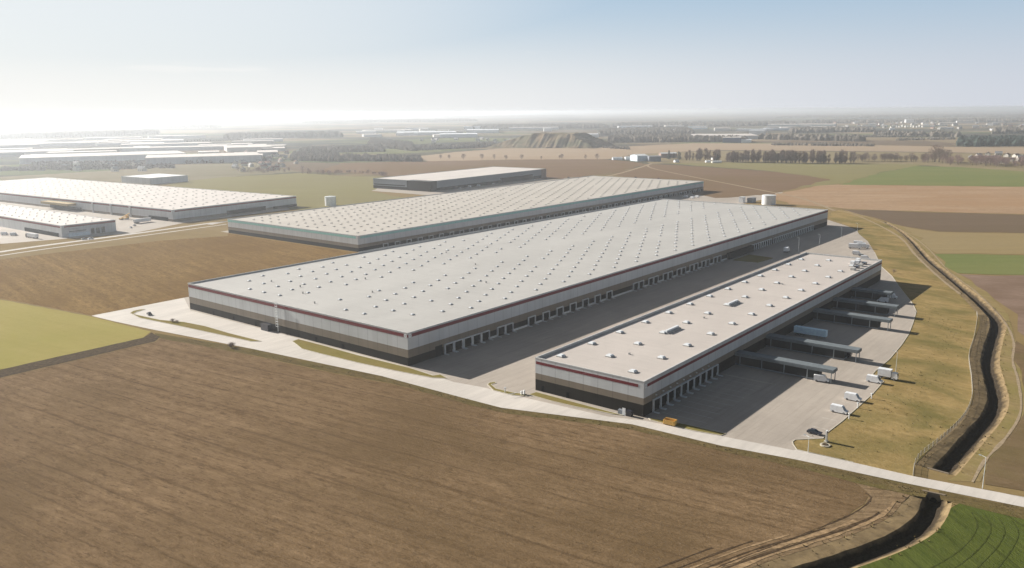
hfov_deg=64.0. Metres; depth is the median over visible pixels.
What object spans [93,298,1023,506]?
road
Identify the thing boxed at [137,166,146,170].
village house
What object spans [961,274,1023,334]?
field
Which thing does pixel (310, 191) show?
field
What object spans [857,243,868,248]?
box truck
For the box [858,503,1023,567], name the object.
field
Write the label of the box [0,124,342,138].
woodland
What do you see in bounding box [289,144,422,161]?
woodland
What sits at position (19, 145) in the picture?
shed
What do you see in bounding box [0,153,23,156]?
shed
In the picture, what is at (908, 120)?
shed
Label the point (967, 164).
field
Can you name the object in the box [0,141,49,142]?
shed
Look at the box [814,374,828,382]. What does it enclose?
white van
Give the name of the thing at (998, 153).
village house
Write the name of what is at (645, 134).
woodland
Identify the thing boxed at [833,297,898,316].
loading pier
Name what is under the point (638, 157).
farm building
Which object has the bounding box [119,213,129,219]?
mobile crane
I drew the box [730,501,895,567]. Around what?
furrow
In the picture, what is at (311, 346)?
island
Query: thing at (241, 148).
shed
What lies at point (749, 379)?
kerb
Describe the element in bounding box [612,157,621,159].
farm building
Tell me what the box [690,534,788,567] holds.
furrow
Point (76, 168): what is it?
village house
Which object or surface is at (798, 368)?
loading pier
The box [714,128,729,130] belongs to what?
shed
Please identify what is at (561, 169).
field
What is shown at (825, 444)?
ground sign
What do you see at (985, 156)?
reddish bare tree
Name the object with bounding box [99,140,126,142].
shed
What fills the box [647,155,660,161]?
farm building
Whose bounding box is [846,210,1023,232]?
field
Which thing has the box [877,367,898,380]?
box truck
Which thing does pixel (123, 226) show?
yard
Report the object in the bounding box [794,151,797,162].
bare poplar
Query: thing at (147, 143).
shed
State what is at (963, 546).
track
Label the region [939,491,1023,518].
verge
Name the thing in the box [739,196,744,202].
pump house
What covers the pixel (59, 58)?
sky
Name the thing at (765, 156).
bare poplar
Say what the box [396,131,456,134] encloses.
shed
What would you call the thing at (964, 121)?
shed
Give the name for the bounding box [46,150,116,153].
shed
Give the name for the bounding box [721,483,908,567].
field
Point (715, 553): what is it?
furrow
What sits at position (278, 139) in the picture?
shed
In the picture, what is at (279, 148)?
shed
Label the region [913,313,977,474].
wire fence
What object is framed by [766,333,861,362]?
loading pier
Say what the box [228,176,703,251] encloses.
warehouse
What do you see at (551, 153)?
field
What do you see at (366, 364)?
kerb
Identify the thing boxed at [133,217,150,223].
semi trailer
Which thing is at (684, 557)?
furrow
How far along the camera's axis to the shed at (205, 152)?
1955.28 m
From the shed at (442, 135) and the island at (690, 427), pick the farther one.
the shed at (442, 135)
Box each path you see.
[0,224,225,255]
[608,163,652,175]
[647,165,835,210]
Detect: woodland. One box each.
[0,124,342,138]
[0,137,275,170]
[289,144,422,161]
[299,115,797,128]
[367,137,495,150]
[597,126,747,142]
[602,134,955,148]
[758,113,1023,141]
[956,135,1023,146]
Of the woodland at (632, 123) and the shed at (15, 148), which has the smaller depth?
the shed at (15, 148)
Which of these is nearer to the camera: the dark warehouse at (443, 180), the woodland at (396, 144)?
the dark warehouse at (443, 180)
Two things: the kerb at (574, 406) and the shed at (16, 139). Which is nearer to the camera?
the kerb at (574, 406)
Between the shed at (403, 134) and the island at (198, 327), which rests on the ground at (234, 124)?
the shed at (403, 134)
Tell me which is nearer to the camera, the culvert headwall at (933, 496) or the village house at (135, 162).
the culvert headwall at (933, 496)
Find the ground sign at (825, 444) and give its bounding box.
[820,443,829,446]
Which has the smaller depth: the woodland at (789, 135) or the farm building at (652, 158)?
the farm building at (652, 158)
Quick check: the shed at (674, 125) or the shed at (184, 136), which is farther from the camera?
the shed at (674, 125)
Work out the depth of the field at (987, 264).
533.17 m
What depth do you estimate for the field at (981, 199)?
923.69 m
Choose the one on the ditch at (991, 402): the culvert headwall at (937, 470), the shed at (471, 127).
the culvert headwall at (937, 470)
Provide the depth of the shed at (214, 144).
2512.07 m
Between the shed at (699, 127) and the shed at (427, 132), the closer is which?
the shed at (427, 132)
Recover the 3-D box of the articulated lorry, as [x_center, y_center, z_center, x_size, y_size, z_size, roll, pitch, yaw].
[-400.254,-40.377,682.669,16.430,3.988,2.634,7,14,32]
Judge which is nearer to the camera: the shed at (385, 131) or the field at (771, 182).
the field at (771, 182)
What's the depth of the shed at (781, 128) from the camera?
3868.36 m
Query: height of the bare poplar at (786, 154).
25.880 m
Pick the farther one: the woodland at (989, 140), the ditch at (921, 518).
the woodland at (989, 140)
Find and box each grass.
[757,222,1015,567]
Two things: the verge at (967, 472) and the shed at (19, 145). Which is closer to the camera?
the verge at (967, 472)
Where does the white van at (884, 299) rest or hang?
on the yard at (786, 410)
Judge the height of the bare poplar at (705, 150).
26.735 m
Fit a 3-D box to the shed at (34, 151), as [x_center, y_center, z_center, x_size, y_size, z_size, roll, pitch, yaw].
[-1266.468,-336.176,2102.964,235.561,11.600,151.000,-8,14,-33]
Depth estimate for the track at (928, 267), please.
553.67 m
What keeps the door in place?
in the warehouse at (409, 304)
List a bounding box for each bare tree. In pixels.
[928,144,945,161]
[934,147,944,161]
[978,155,991,165]
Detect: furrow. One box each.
[657,547,712,567]
[677,540,751,567]
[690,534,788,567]
[705,528,823,567]
[710,519,857,567]
[717,493,871,567]
[725,512,878,567]
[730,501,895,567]
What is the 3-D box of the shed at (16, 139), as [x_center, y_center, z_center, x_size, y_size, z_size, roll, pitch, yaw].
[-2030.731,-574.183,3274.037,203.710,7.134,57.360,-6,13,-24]
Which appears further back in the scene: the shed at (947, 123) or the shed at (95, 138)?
the shed at (947, 123)
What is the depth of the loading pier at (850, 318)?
384.22 m
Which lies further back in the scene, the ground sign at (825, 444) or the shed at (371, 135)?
the shed at (371, 135)
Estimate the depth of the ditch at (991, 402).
296.82 m
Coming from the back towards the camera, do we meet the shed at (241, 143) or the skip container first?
the shed at (241, 143)
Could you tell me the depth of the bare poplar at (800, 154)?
1520.21 m
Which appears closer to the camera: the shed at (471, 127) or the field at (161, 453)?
the field at (161, 453)
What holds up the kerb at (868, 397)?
on the ground at (234, 124)
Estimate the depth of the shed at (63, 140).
3100.63 m
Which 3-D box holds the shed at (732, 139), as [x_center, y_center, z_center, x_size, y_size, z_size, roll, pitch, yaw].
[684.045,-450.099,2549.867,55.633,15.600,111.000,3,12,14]
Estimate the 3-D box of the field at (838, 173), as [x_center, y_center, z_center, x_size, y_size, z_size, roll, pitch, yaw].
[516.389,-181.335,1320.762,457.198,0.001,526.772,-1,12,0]
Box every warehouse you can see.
[0,177,296,221]
[0,203,115,237]
[188,199,827,365]
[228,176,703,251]
[373,167,545,191]
[535,252,881,416]
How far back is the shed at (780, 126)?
4334.66 m
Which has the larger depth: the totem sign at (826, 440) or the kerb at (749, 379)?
the kerb at (749, 379)
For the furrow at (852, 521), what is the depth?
194.04 m
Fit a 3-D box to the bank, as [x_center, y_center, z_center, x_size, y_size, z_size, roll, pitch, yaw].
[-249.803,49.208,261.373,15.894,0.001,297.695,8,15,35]
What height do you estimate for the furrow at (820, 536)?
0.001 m
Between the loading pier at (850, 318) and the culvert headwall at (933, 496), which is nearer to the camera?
the culvert headwall at (933, 496)
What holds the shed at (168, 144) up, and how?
on the ground at (234, 124)
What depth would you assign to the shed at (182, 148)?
2296.10 m
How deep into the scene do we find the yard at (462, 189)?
1085.45 m
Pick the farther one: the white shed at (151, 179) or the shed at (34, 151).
the shed at (34, 151)
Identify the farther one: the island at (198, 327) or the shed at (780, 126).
the shed at (780, 126)
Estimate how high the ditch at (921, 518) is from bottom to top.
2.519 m
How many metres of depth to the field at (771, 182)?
1206.09 m
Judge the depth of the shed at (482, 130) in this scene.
3865.63 m
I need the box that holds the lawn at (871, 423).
[793,210,979,475]
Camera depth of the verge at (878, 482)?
268.07 m
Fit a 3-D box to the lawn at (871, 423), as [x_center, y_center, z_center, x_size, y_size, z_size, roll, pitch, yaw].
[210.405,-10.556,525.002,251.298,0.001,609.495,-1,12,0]
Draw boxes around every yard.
[0,202,288,243]
[92,220,991,500]
[221,192,782,251]
[372,177,574,194]
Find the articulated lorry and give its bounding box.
[25,233,38,238]
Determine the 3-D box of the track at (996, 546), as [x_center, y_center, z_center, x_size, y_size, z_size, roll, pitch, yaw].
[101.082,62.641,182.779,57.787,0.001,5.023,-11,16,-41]
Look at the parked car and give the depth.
256.44 m
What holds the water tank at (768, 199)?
on the ground at (234, 124)
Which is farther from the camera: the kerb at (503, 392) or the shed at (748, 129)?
the shed at (748, 129)
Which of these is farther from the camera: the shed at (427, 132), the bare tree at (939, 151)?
the shed at (427, 132)
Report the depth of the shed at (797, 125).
4626.55 m
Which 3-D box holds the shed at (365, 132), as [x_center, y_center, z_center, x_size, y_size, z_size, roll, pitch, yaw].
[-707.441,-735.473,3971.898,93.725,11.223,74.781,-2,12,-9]
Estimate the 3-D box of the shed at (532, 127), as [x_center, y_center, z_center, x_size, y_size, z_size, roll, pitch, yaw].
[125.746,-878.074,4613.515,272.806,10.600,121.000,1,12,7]
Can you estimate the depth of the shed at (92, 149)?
2202.89 m
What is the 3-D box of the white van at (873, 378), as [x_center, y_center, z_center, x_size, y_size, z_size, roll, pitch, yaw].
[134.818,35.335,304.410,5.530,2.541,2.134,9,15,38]
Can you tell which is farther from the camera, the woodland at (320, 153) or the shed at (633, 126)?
the shed at (633, 126)
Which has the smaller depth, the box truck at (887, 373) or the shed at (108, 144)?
the box truck at (887, 373)
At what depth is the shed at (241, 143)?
2535.21 m
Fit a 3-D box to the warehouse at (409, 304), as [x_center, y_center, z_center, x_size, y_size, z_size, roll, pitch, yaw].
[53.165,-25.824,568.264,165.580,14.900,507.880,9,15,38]
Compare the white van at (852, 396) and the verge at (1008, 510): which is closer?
the verge at (1008, 510)
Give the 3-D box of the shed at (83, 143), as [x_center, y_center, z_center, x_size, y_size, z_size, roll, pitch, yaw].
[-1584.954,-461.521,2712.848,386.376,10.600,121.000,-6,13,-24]
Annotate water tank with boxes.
[325,196,335,205]
[762,194,775,204]
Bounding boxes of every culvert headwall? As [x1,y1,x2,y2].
[922,490,945,501]
[927,467,948,473]
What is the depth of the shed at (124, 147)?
2288.53 m
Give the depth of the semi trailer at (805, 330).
364.88 m
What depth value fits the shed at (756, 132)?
3188.55 m
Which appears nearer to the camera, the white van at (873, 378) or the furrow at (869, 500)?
the furrow at (869, 500)
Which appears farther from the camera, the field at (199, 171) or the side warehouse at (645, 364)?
the field at (199, 171)
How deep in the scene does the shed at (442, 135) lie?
3257.28 m
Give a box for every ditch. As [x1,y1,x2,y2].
[752,495,951,567]
[884,222,1008,475]
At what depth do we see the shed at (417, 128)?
4553.40 m
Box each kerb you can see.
[130,309,259,340]
[292,339,444,377]
[487,382,523,395]
[528,392,623,415]
[648,418,725,435]
[724,374,774,384]
[792,254,916,461]
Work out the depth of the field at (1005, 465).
236.35 m
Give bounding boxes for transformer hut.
[747,197,756,202]
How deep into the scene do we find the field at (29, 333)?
383.03 m
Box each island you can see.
[131,309,257,340]
[293,339,445,377]
[488,382,526,395]
[530,392,619,414]
[650,418,724,434]
[734,254,771,262]
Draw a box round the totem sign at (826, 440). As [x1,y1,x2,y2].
[824,430,828,442]
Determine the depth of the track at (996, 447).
296.54 m
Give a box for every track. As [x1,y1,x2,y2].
[834,209,960,293]
[849,211,1021,481]
[931,512,977,567]
[955,515,990,567]
[976,519,1004,567]
[997,520,1018,567]
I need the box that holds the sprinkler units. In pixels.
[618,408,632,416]
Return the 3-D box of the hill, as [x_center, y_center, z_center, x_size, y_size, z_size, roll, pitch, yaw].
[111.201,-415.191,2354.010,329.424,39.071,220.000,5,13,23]
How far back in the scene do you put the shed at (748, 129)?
3727.59 m
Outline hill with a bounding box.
[488,132,614,147]
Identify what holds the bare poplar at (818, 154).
on the ground at (234, 124)
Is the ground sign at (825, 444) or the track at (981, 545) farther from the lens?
the ground sign at (825, 444)
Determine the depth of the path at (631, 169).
1404.89 m
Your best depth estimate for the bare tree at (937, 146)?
1534.41 m
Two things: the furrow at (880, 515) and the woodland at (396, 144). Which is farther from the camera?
the woodland at (396, 144)
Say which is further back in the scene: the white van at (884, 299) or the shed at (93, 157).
the shed at (93, 157)
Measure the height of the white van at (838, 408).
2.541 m
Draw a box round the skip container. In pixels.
[663,417,676,425]
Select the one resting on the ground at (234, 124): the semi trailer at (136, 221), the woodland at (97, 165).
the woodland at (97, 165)
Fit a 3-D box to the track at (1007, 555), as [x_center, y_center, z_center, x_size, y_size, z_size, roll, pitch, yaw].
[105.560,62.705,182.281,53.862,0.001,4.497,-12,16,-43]
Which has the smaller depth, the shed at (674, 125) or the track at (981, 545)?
the track at (981, 545)
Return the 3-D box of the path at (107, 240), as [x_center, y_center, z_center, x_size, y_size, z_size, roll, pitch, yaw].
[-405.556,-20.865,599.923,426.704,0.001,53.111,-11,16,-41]
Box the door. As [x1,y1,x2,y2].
[435,345,442,356]
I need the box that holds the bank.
[0,332,159,377]
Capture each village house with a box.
[72,166,81,170]
[110,166,118,171]
[131,160,140,164]
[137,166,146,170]
[995,151,1002,155]
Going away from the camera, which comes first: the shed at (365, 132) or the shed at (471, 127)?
the shed at (365, 132)
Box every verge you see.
[155,333,927,496]
[886,221,1023,481]
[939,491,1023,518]
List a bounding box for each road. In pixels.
[0,221,226,251]
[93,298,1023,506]
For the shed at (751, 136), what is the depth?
2815.05 m
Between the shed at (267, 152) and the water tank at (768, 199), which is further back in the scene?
the shed at (267, 152)
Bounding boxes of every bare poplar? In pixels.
[703,148,708,159]
[763,150,767,162]
[783,149,789,162]
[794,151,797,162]
[797,151,802,162]
[815,150,821,162]
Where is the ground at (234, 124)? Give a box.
[0,108,1023,565]
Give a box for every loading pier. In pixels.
[735,350,837,383]
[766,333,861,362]
[813,308,892,330]
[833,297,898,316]
[851,287,893,300]
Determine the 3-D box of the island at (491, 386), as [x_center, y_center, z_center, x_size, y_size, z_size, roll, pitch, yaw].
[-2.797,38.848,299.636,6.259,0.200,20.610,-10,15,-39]
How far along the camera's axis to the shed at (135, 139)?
3112.01 m
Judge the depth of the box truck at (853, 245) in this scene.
593.17 m
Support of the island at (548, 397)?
on the yard at (786, 410)
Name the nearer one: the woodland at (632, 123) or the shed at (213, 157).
the shed at (213, 157)
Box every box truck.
[848,243,860,248]
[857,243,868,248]
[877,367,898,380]
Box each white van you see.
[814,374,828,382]
[830,403,848,414]
[844,391,861,401]
[866,374,882,383]
[877,297,888,302]
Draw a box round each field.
[0,163,297,183]
[0,233,358,314]
[0,300,150,368]
[0,338,868,567]
[163,173,402,209]
[320,159,646,178]
[421,143,1023,160]
[612,164,829,197]
[646,151,1023,170]
[669,162,927,186]
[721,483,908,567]
[773,185,1023,213]
[840,166,1023,186]
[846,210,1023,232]
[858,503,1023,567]
[903,226,1023,253]
[935,254,1023,274]
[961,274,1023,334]
[985,341,1023,489]
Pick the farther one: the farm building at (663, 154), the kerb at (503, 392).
the farm building at (663, 154)
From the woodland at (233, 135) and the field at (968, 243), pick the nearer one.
the field at (968, 243)
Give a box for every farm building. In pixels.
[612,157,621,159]
[630,154,647,160]
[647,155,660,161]
[659,152,676,157]
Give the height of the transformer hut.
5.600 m
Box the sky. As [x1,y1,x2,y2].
[0,0,1023,117]
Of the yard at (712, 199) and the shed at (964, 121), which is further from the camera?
the shed at (964, 121)
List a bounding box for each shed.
[0,139,33,139]
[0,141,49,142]
[0,141,98,146]
[0,144,39,147]
[0,148,32,149]
[0,148,72,154]
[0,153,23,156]
[13,139,82,141]
[19,151,185,163]
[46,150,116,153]
[71,147,119,151]
[84,136,142,139]
[95,142,140,145]
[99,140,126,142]
[104,138,162,140]
[110,147,138,151]
[121,142,196,146]
[121,145,227,151]
[121,173,187,184]
[127,139,183,142]
[130,142,163,143]
[145,152,261,163]
[148,135,205,138]
[182,142,211,144]
[198,144,232,145]
[198,150,218,153]
[223,144,285,149]
[224,145,272,151]
[231,140,273,142]
[231,143,252,144]
[243,138,282,141]
[257,150,277,156]
[261,147,284,150]
[356,131,375,133]
[362,129,413,132]
[362,134,381,136]
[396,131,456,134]
[396,133,417,135]
[405,128,428,129]
[440,133,477,137]
[464,126,479,128]
[466,129,498,132]
[509,127,558,128]
[617,126,652,127]
[664,125,683,126]
[691,134,758,138]
[692,127,707,128]
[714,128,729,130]
[723,136,740,142]
[736,129,766,130]
[741,139,751,142]
[749,130,765,134]
[766,126,795,127]
[767,124,835,126]
[773,128,789,129]
[904,119,913,122]
[938,122,955,124]
[956,121,972,122]
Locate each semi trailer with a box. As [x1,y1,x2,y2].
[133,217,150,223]
[794,325,827,337]
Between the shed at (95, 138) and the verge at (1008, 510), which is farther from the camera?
the shed at (95, 138)
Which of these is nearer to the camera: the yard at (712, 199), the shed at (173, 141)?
the yard at (712, 199)
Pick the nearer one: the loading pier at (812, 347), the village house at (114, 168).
the loading pier at (812, 347)
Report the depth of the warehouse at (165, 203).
893.45 m
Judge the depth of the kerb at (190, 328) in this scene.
391.65 m
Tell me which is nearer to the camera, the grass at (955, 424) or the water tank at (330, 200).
the grass at (955, 424)
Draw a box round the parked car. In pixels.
[807,428,822,435]
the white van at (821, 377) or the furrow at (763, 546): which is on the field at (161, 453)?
the furrow at (763, 546)
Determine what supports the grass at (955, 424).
on the lawn at (871, 423)
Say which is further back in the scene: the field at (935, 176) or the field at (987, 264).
the field at (935, 176)
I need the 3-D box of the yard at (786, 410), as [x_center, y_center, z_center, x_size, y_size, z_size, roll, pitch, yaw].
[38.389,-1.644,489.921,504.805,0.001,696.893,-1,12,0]
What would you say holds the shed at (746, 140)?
on the ground at (234, 124)
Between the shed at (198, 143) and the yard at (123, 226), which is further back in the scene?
the shed at (198, 143)
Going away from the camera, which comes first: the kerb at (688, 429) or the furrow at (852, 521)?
the furrow at (852, 521)
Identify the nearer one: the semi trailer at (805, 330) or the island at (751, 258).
the semi trailer at (805, 330)
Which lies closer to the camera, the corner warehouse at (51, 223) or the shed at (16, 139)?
the corner warehouse at (51, 223)
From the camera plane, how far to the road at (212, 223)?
686.89 m
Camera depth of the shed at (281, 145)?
2368.97 m
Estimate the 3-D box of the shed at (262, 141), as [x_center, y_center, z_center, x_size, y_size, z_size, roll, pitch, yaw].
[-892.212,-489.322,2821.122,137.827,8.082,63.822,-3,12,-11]
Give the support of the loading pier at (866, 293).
on the yard at (786, 410)

